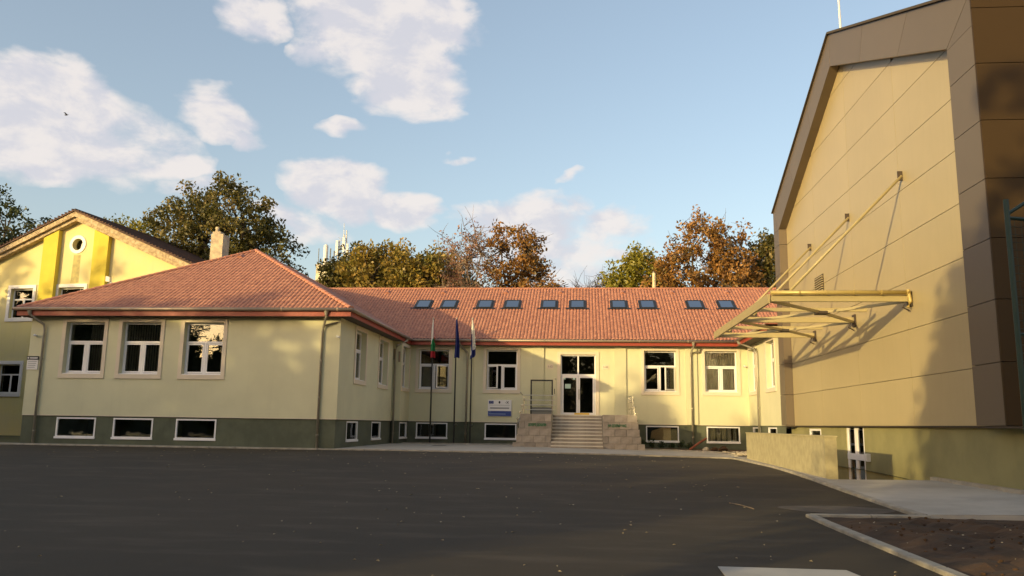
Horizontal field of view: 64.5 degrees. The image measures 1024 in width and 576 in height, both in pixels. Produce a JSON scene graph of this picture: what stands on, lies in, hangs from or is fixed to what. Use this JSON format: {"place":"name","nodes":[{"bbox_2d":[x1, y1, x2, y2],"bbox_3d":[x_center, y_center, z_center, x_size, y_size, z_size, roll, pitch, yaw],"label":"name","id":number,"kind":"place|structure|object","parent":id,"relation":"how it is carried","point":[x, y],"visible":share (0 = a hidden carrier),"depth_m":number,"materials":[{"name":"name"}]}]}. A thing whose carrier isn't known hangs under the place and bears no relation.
{"place":"outdoors","nodes":[
{"label":"outdoors","id":0,"kind":"place"},
{"bbox_2d":[33,443,746,457],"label":"sidewalk","id":1,"kind":"structure","parent":0,"point":[456,447],"depth_m":32.30,"materials":[{"name":"concrete"}]},
{"bbox_2d":[513,414,644,449],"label":"entrance stairs","id":2,"kind":"structure","parent":1,"relation":"on","point":[620,432],"depth_m":35.76,"materials":[{"name":"grey stone"}]},
{"bbox_2d":[517,398,524,434],"bbox_3d":[0.408,5.935,37.084,0.103,1.812,1.613,-1,-10,12],"label":"handrail","id":3,"kind":"object","parent":2,"relation":"on","point":[521,413],"visible":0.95,"depth_m":36.84,"materials":[{"name":"silver metal"}]},
{"bbox_2d":[520,379,554,413],"bbox_3d":[1.222,5.100,38.127,1.715,1.708,0.425,0,-10,5],"label":"handrail","id":4,"kind":"object","parent":2,"relation":"on","point":[552,400],"visible":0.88,"depth_m":38.25,"materials":[{"name":"silver metal"}]},
{"bbox_2d":[530,380,554,414],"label":"lift gate","id":5,"kind":"structure","parent":2,"relation":"on","point":[550,411],"depth_m":38.35,"materials":[{"name":"grey metal"}]},
{"bbox_2d":[574,413,588,414],"bbox_3d":[3.369,6.082,39.141,0.720,0.090,0.400,0,-10,5],"label":"doormat","id":6,"kind":"object","parent":2,"relation":"on","point":[581,413],"visible":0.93,"depth_m":38.95,"materials":[{"name":"orange"}]},
{"bbox_2d":[628,395,633,414],"bbox_3d":[5.590,5.545,38.079,0.039,0.938,2.019,0,-10,2],"label":"handrail","id":7,"kind":"object","parent":2,"relation":"on","point":[630,402],"visible":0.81,"depth_m":38.20,"materials":[{"name":"silver metal"}]},
{"bbox_2d":[651,448,746,455],"bbox_3d":[8.222,6.966,34.545,5.450,0.038,8.400,0,-10,5],"label":"soil bed","id":8,"kind":"object","parent":1,"relation":"on","point":[700,450],"visible":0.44,"depth_m":37.45,"materials":[{"name":"brown soil"}]},
{"bbox_2d":[648,438,654,447],"bbox_3d":[6.552,7.265,37.980,0.378,0.521,0.367,0,-10,5],"label":"shrub","id":9,"kind":"object","parent":8,"relation":"on","point":[651,444],"visible":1,"depth_m":37.96,"materials":[{"name":"green plant"}]},
{"bbox_2d":[657,441,667,448],"bbox_3d":[7.057,7.361,38.035,0.505,0.381,0.380,0,-10,5],"label":"shrub","id":10,"kind":"object","parent":8,"relation":"on","point":[661,444],"visible":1,"depth_m":38.02,"materials":[{"name":"green plant"}]},
{"bbox_2d":[676,440,687,448],"bbox_3d":[7.949,7.325,37.906,0.596,0.464,0.438,0,-10,5],"label":"shrub","id":11,"kind":"object","parent":8,"relation":"on","point":[680,445],"visible":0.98,"depth_m":37.88,"materials":[{"name":"green plant"}]},
{"bbox_2d":[683,442,692,448],"bbox_3d":[8.200,7.329,37.648,0.529,0.378,0.486,7,-11,-32],"label":"shrub","id":12,"kind":"object","parent":8,"relation":"on","point":[689,445],"visible":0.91,"depth_m":37.58,"materials":[{"name":"green plant"}]},
{"bbox_2d":[689,438,706,449],"bbox_3d":[8.584,7.208,37.494,0.156,0.584,1.454,-8,-13,44],"label":"red pipe","id":13,"kind":"object","parent":8,"relation":"on","point":[696,444],"visible":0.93,"depth_m":37.48,"materials":[{"name":"brown metal"}]},
{"bbox_2d":[718,446,727,451],"bbox_3d":[9.295,7.100,35.654,0.442,0.317,0.378,0,-10,5],"label":"rock","id":14,"kind":"object","parent":8,"relation":"on","point":[722,448],"visible":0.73,"depth_m":35.55,"materials":[{"name":"stone"}]},
{"bbox_2d":[722,451,746,455],"bbox_3d":[9.738,6.662,32.549,2.060,0.119,4.261,0,-10,5],"label":"rubble","id":15,"kind":"object","parent":8,"relation":"on","point":[742,453],"visible":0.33,"depth_m":32.62,"materials":[{"name":"beige stone"}]},
{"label":"soil bed","id":16,"kind":"structure","parent":1,"relation":"on","visible":0},
{"bbox_2d":[429,318,434,442],"bbox_3d":[-3.911,4.531,39.740,0.262,6.140,1.040,1,-10,-4],"label":"flagpole","id":17,"kind":"object","parent":16,"relation":"on","point":[432,353],"visible":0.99,"depth_m":39.55,"materials":[{"name":"metal"}]},
{"bbox_2d":[453,318,459,442],"bbox_3d":[-2.737,4.530,39.635,0.254,6.140,1.047,2,-10,-5],"label":"flagpole","id":18,"kind":"object","parent":16,"relation":"on","point":[457,350],"visible":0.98,"depth_m":39.45,"materials":[{"name":"black paint"}]},
{"bbox_2d":[469,318,475,442],"bbox_3d":[-1.960,4.530,39.567,0.254,6.140,1.047,2,-10,-5],"label":"flagpole","id":19,"kind":"object","parent":16,"relation":"on","point":[473,351],"visible":0.99,"depth_m":39.38,"materials":[{"name":"white paint"}]},
{"bbox_2d":[0,0,929,287],"label":"sky","id":20,"kind":"structure","parent":0,"point":[598,127],"materials":[{"name":"blue"}]},
{"bbox_2d":[0,444,942,575],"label":"asphalt yard","id":21,"kind":"structure","parent":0,"point":[101,517],"depth_m":12.40,"materials":[{"name":"grey asphalt"}]},
{"bbox_2d":[18,447,894,575],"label":"leaf litter","id":22,"kind":"object","parent":21,"relation":"on","point":[440,497],"visible":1,"depth_m":14.95,"materials":[{"name":"brown plant"}]},
{"bbox_2d":[718,566,859,575],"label":"concrete slab","id":23,"kind":"structure","parent":21,"relation":"on","point":[741,571],"depth_m":7.94,"materials":[{"name":"grey concrete"}]},
{"bbox_2d":[778,506,894,513],"bbox_3d":[5.583,3.795,13.884,1.968,0.026,1.150,0,-10,5],"label":"asphalt patch","id":24,"kind":"object","parent":21,"relation":"on","point":[844,509],"visible":0.93,"depth_m":13.87,"materials":[{"name":"grey asphalt"}]},
{"bbox_2d":[0,435,1023,515],"bbox_3d":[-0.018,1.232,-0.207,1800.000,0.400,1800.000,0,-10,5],"label":"ground","id":25,"kind":"structure","parent":0,"point":[9,439],"depth_m":37.14,"materials":[{"name":"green plant"}]},
{"bbox_2d":[0,183,51,244],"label":"tree","id":26,"kind":"object","parent":25,"relation":"on","point":[7,229],"visible":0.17,"depth_m":62.83,"materials":[{"name":"green plant"}]},
{"bbox_2d":[0,209,206,435],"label":"gabled building","id":27,"kind":"structure","parent":25,"relation":"on","point":[73,250],"depth_m":48.28,"materials":[{"name":"paint"}]},
{"bbox_2d":[0,361,23,396],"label":"window","id":28,"kind":"structure","parent":27,"relation":"in","point":[11,372],"depth_m":48.16,"materials":[{"name":"white plastic"}]},
{"bbox_2d":[4,285,36,321],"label":"window","id":29,"kind":"structure","parent":27,"relation":"in","point":[21,296],"depth_m":48.88,"materials":[{"name":"white plastic"}]},
{"bbox_2d":[55,284,87,295],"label":"window","id":30,"kind":"structure","parent":27,"relation":"in","point":[64,290],"depth_m":48.24,"materials":[{"name":"white plastic"}]},
{"bbox_2d":[69,235,85,253],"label":"round window","id":31,"kind":"structure","parent":27,"relation":"in","point":[81,245],"depth_m":48.53,"materials":[{"name":"white plastic"}]},
{"bbox_2d":[105,276,111,282],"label":"floodlight","id":32,"kind":"object","parent":27,"relation":"attached to","point":[108,279],"visible":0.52,"depth_m":46.68,"materials":[{"name":"grey"}]},
{"bbox_2d":[103,213,164,237],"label":"tree","id":33,"kind":"object","parent":25,"relation":"on","point":[134,226],"visible":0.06,"depth_m":64.10,"materials":[{"name":"green plant"}]},
{"bbox_2d":[136,170,309,276],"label":"tree","id":34,"kind":"object","parent":25,"relation":"on","point":[209,219],"visible":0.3,"depth_m":56.76,"materials":[{"name":"green plant"}]},
{"bbox_2d":[315,264,331,282],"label":"apartment block","id":35,"kind":"structure","parent":25,"relation":"on","point":[317,275],"depth_m":94.38,"materials":[{"name":"concrete"}]},
{"bbox_2d":[323,244,327,263],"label":"flue","id":36,"kind":"object","parent":35,"relation":"on","point":[325,253],"visible":0.79,"depth_m":95.06,"materials":[{"name":"white metal"}]},
{"bbox_2d":[335,223,348,259],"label":"telecom mast","id":37,"kind":"object","parent":35,"relation":"on","point":[338,247],"visible":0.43,"depth_m":95.03,"materials":[{"name":"grey metal"}]},
{"bbox_2d":[315,241,383,287],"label":"tree","id":38,"kind":"object","parent":25,"relation":"on","point":[330,278],"visible":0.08,"depth_m":58.20,"materials":[{"name":"green plant"}]},
{"bbox_2d":[0,443,735,459],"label":"kerb","id":39,"kind":"structure","parent":25,"relation":"on","point":[366,450],"depth_m":29.27,"materials":[{"name":"concrete"}]},
{"bbox_2d":[324,250,413,284],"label":"tree","id":40,"kind":"object","parent":25,"relation":"on","point":[376,263],"visible":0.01,"depth_m":62.27,"materials":[{"name":"green plant"}]},
{"bbox_2d":[332,237,457,287],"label":"tree","id":41,"kind":"object","parent":25,"relation":"on","point":[406,273],"visible":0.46,"depth_m":56.37,"materials":[{"name":"green plant"}]},
{"bbox_2d":[12,249,791,449],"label":"school building","id":42,"kind":"structure","parent":25,"relation":"on","point":[246,349],"depth_m":35.17,"materials":[{"name":"beige paint"}]},
{"bbox_2d":[26,356,38,369],"bbox_3d":[-18.343,2.861,31.024,0.480,0.510,0.036,0,-10,5],"label":"address sign","id":43,"kind":"object","parent":42,"relation":"attached to","point":[32,362],"visible":1,"depth_m":31.02,"materials":[{"name":"white"}]},
{"bbox_2d":[53,417,95,438],"bbox_3d":[-16.429,5.266,30.523,1.600,0.785,0.110,0,-10,5],"label":"cellar window","id":44,"kind":"structure","parent":42,"relation":"in","point":[57,421],"depth_m":30.48,"materials":[{"name":"white plastic"}]},
{"bbox_2d":[57,318,108,377],"bbox_3d":[-16.345,2.323,31.148,1.850,2.290,0.446,0,-10,5],"label":"window","id":45,"kind":"structure","parent":42,"relation":"in","point":[86,372],"depth_m":31.13,"materials":[{"name":"white plastic"}]},
{"bbox_2d":[110,418,152,439],"bbox_3d":[-14.187,5.266,30.327,1.600,0.785,0.110,0,-10,5],"label":"cellar window","id":46,"kind":"structure","parent":42,"relation":"in","point":[114,419],"depth_m":30.28,"materials":[{"name":"white plastic"}]},
{"bbox_2d":[114,318,165,378],"bbox_3d":[-14.093,2.322,30.951,1.850,2.290,0.447,0,-10,5],"label":"window","id":47,"kind":"structure","parent":42,"relation":"in","point":[140,373],"depth_m":30.97,"materials":[{"name":"white plastic"}]},
{"bbox_2d":[173,419,216,440],"bbox_3d":[-11.746,5.265,30.113,1.600,0.785,0.110,0,-10,5],"label":"cellar window","id":48,"kind":"structure","parent":42,"relation":"in","point":[176,428],"depth_m":30.06,"materials":[{"name":"white plastic"}]},
{"bbox_2d":[177,318,228,379],"bbox_3d":[-11.638,2.311,30.673,1.850,2.290,0.319,0,-10,5],"label":"window","id":49,"kind":"structure","parent":42,"relation":"in","point":[187,375],"depth_m":30.65,"materials":[{"name":"white plastic"}]},
{"bbox_2d":[209,227,229,259],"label":"chimney","id":50,"kind":"object","parent":42,"relation":"on","point":[219,246],"visible":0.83,"depth_m":49.20,"materials":[{"name":"beige paint"}]},
{"bbox_2d":[345,421,357,441],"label":"cellar window","id":51,"kind":"structure","parent":42,"relation":"in","point":[351,426],"depth_m":31.92,"materials":[{"name":"white plastic"}]},
{"bbox_2d":[353,325,367,385],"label":"window","id":52,"kind":"structure","parent":42,"relation":"in","point":[358,336],"depth_m":33.32,"materials":[{"name":"white plastic"}]},
{"bbox_2d":[371,422,380,439],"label":"cellar window","id":53,"kind":"structure","parent":42,"relation":"in","point":[375,426],"depth_m":35.62,"materials":[{"name":"white plastic"}]},
{"bbox_2d":[377,336,389,389],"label":"window","id":54,"kind":"structure","parent":42,"relation":"in","point":[381,345],"depth_m":37.13,"materials":[{"name":"white plastic"}]},
{"bbox_2d":[399,422,406,438],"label":"cellar window","id":55,"kind":"structure","parent":42,"relation":"in","point":[402,425],"depth_m":39.14,"materials":[{"name":"white plastic"}]},
{"bbox_2d":[401,343,410,391],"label":"window","id":56,"kind":"structure","parent":42,"relation":"in","point":[403,388],"depth_m":40.05,"materials":[{"name":"white plastic"}]},
{"bbox_2d":[415,422,446,438],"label":"cellar window","id":57,"kind":"structure","parent":42,"relation":"in","point":[416,437],"depth_m":39.86,"materials":[{"name":"white plastic"}]},
{"bbox_2d":[415,346,452,392],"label":"window","id":58,"kind":"structure","parent":42,"relation":"in","point":[447,389],"depth_m":40.43,"materials":[{"name":"white plastic"}]},
{"bbox_2d":[488,400,511,416],"bbox_3d":[-0.604,5.886,39.736,1.160,0.800,0.060,0,-10,5],"label":"information board","id":59,"kind":"object","parent":42,"relation":"attached to","point":[499,407],"visible":1,"depth_m":39.71,"materials":[{"name":"white plastic"}]},
{"bbox_2d":[484,423,515,439],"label":"cellar window","id":60,"kind":"structure","parent":42,"relation":"in","point":[485,438],"depth_m":39.56,"materials":[{"name":"white plastic"}]},
{"bbox_2d":[483,347,520,393],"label":"window","id":61,"kind":"structure","parent":42,"relation":"in","point":[492,369],"depth_m":40.14,"materials":[{"name":"white plastic"}]},
{"bbox_2d":[547,364,552,368],"bbox_3d":[1.878,3.863,39.888,0.300,0.230,0.029,0,-10,5],"label":"wall plaque","id":62,"kind":"object","parent":42,"relation":"attached to","point":[549,366],"depth_m":39.88,"materials":[{"name":"grey"}]},
{"bbox_2d":[543,282,568,287],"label":"tree","id":63,"kind":"object","parent":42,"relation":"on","point":[557,287],"visible":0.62,"depth_m":48.01,"materials":[{"name":"grey plant"}]},
{"bbox_2d":[557,352,598,414],"bbox_3d":[3.239,4.672,39.725,2.040,3.060,0.225,0,-10,5],"label":"entrance door","id":64,"kind":"structure","parent":42,"relation":"in","point":[560,400],"depth_m":39.75,"materials":[{"name":"white plastic"}]},
{"bbox_2d":[652,272,655,287],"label":"chimney","id":65,"kind":"object","parent":42,"relation":"on","point":[653,279],"visible":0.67,"depth_m":52.66,"materials":[{"name":"paint"}]},
{"bbox_2d":[641,348,679,394],"bbox_3d":[7.197,4.053,39.418,1.850,2.290,0.517,0,-10,5],"label":"window","id":66,"kind":"structure","parent":42,"relation":"in","point":[671,372],"depth_m":39.43,"materials":[{"name":"white plastic"}]},
{"bbox_2d":[646,426,679,442],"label":"cellar window","id":67,"kind":"structure","parent":42,"relation":"in","point":[663,434],"depth_m":39.02,"materials":[{"name":"white plastic"}]},
{"bbox_2d":[701,348,740,395],"bbox_3d":[10.109,4.077,39.310,1.850,2.290,0.418,0,-10,5],"label":"window","id":68,"kind":"structure","parent":42,"relation":"in","point":[719,374],"depth_m":39.35,"materials":[{"name":"white plastic"}]},
{"bbox_2d":[707,427,740,443],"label":"cellar window","id":69,"kind":"structure","parent":42,"relation":"in","point":[710,430],"depth_m":38.82,"materials":[{"name":"white plastic"}]},
{"bbox_2d":[747,344,756,395],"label":"window","id":70,"kind":"structure","parent":42,"relation":"in","point":[754,392],"depth_m":38.56,"materials":[{"name":"white plastic"}]},
{"bbox_2d":[764,338,776,392],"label":"window","id":71,"kind":"structure","parent":42,"relation":"in","point":[773,361],"depth_m":34.76,"materials":[{"name":"white plastic"}]},
{"bbox_2d":[768,427,776,432],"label":"cellar window","id":72,"kind":"structure","parent":42,"relation":"in","point":[770,429],"depth_m":34.24,"materials":[{"name":"white plastic"}]},
{"bbox_2d":[411,243,485,287],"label":"tree","id":73,"kind":"object","parent":25,"relation":"on","point":[441,256],"visible":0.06,"depth_m":59.34,"materials":[{"name":"green plant"}]},
{"bbox_2d":[429,206,500,287],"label":"tree","id":74,"kind":"object","parent":25,"relation":"on","point":[466,261],"visible":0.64,"depth_m":56.16,"materials":[{"name":"brown plant"}]},
{"bbox_2d":[477,219,564,287],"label":"tree","id":75,"kind":"object","parent":25,"relation":"on","point":[527,275],"visible":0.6,"depth_m":56.58,"materials":[{"name":"brown plant"}]},
{"bbox_2d":[401,442,738,456],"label":"kerb","id":76,"kind":"structure","parent":25,"relation":"on","point":[512,444],"depth_m":38.26,"materials":[{"name":"concrete"}]},
{"bbox_2d":[555,267,611,287],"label":"tree","id":77,"kind":"object","parent":25,"relation":"on","point":[599,285],"visible":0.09,"depth_m":62.43,"materials":[{"name":"brown plant"}]},
{"bbox_2d":[594,240,683,287],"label":"tree","id":78,"kind":"object","parent":25,"relation":"on","point":[635,260],"visible":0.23,"depth_m":57.22,"materials":[{"name":"green plant"}]},
{"bbox_2d":[633,204,771,287],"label":"tree","id":79,"kind":"object","parent":25,"relation":"on","point":[724,250],"visible":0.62,"depth_m":54.28,"materials":[{"name":"orange plant"}]},
{"bbox_2d":[728,227,775,287],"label":"tree","id":80,"kind":"object","parent":25,"relation":"on","point":[765,249],"visible":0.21,"depth_m":55.64,"materials":[{"name":"green plant"}]},
{"bbox_2d":[745,432,837,478],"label":"wall","id":81,"kind":"structure","parent":25,"relation":"on","point":[815,455],"depth_m":21.71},
{"bbox_2d":[736,458,925,514],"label":"kerb","id":82,"kind":"structure","parent":25,"relation":"on","point":[871,499],"depth_m":16.68,"materials":[{"name":"concrete"}]},
{"bbox_2d":[806,513,967,575],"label":"kerb","id":83,"kind":"structure","parent":25,"relation":"on","point":[916,559],"depth_m":10.19,"materials":[{"name":"concrete"}]},
{"bbox_2d":[771,0,1023,494],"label":"sports hall","id":84,"kind":"structure","parent":25,"relation":"on","point":[926,98],"depth_m":19.58,"materials":[{"name":"brown paint"}]},
{"bbox_2d":[714,171,912,343],"bbox_3d":[8.435,-0.497,24.305,3.446,3.555,8.606,0,-10,5],"label":"canopy frame","id":85,"kind":"object","parent":84,"relation":"attached to","point":[747,316],"visible":1,"depth_m":21.98,"materials":[{"name":"paint"}]},
{"bbox_2d":[810,429,820,434],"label":"plinth window","id":86,"kind":"structure","parent":84,"relation":"in","point":[812,431],"depth_m":28.52,"materials":[{"name":"white plastic"}]},
{"bbox_2d":[838,0,841,27],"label":"lightning rod","id":87,"kind":"object","parent":84,"relation":"attached to","point":[839,15],"visible":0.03,"depth_m":28.60,"materials":[{"name":"white metal"}]},
{"bbox_2d":[847,428,866,479],"bbox_3d":[10.343,5.263,24.213,0.100,2.150,1.620,0,-10,5],"label":"hall door","id":88,"kind":"structure","parent":84,"relation":"in","point":[855,437],"depth_m":24.26,"materials":[{"name":"white plastic"}]},
{"bbox_2d":[863,454,870,461],"bbox_3d":[10.109,4.831,23.085,0.130,0.220,0.220,0,-10,5],"label":"wall lamp","id":89,"kind":"object","parent":84,"relation":"attached to","point":[867,457],"visible":1,"depth_m":22.99,"materials":[{"name":"grey"}]},
{"bbox_2d":[822,517,1023,575],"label":"soil bed","id":90,"kind":"object","parent":25,"relation":"on","point":[956,556],"visible":0.88,"depth_m":10.15,"materials":[{"name":"brown soil"}]},
{"bbox_2d":[850,516,1023,575],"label":"soil clods","id":91,"kind":"object","parent":90,"relation":"on","point":[992,541],"visible":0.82,"depth_m":10.32,"materials":[{"name":"brown soil"}]},
{"bbox_2d":[1003,199,1023,431],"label":"fence","id":92,"kind":"object","parent":25,"relation":"on","point":[1008,218],"visible":1,"depth_m":10.61,"materials":[{"name":"grey metal"}]},
{"bbox_2d":[736,457,1023,520],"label":"hall pavement","id":93,"kind":"structure","parent":0,"point":[937,499],"depth_m":14.82,"materials":[{"name":"concrete"}]}
]}

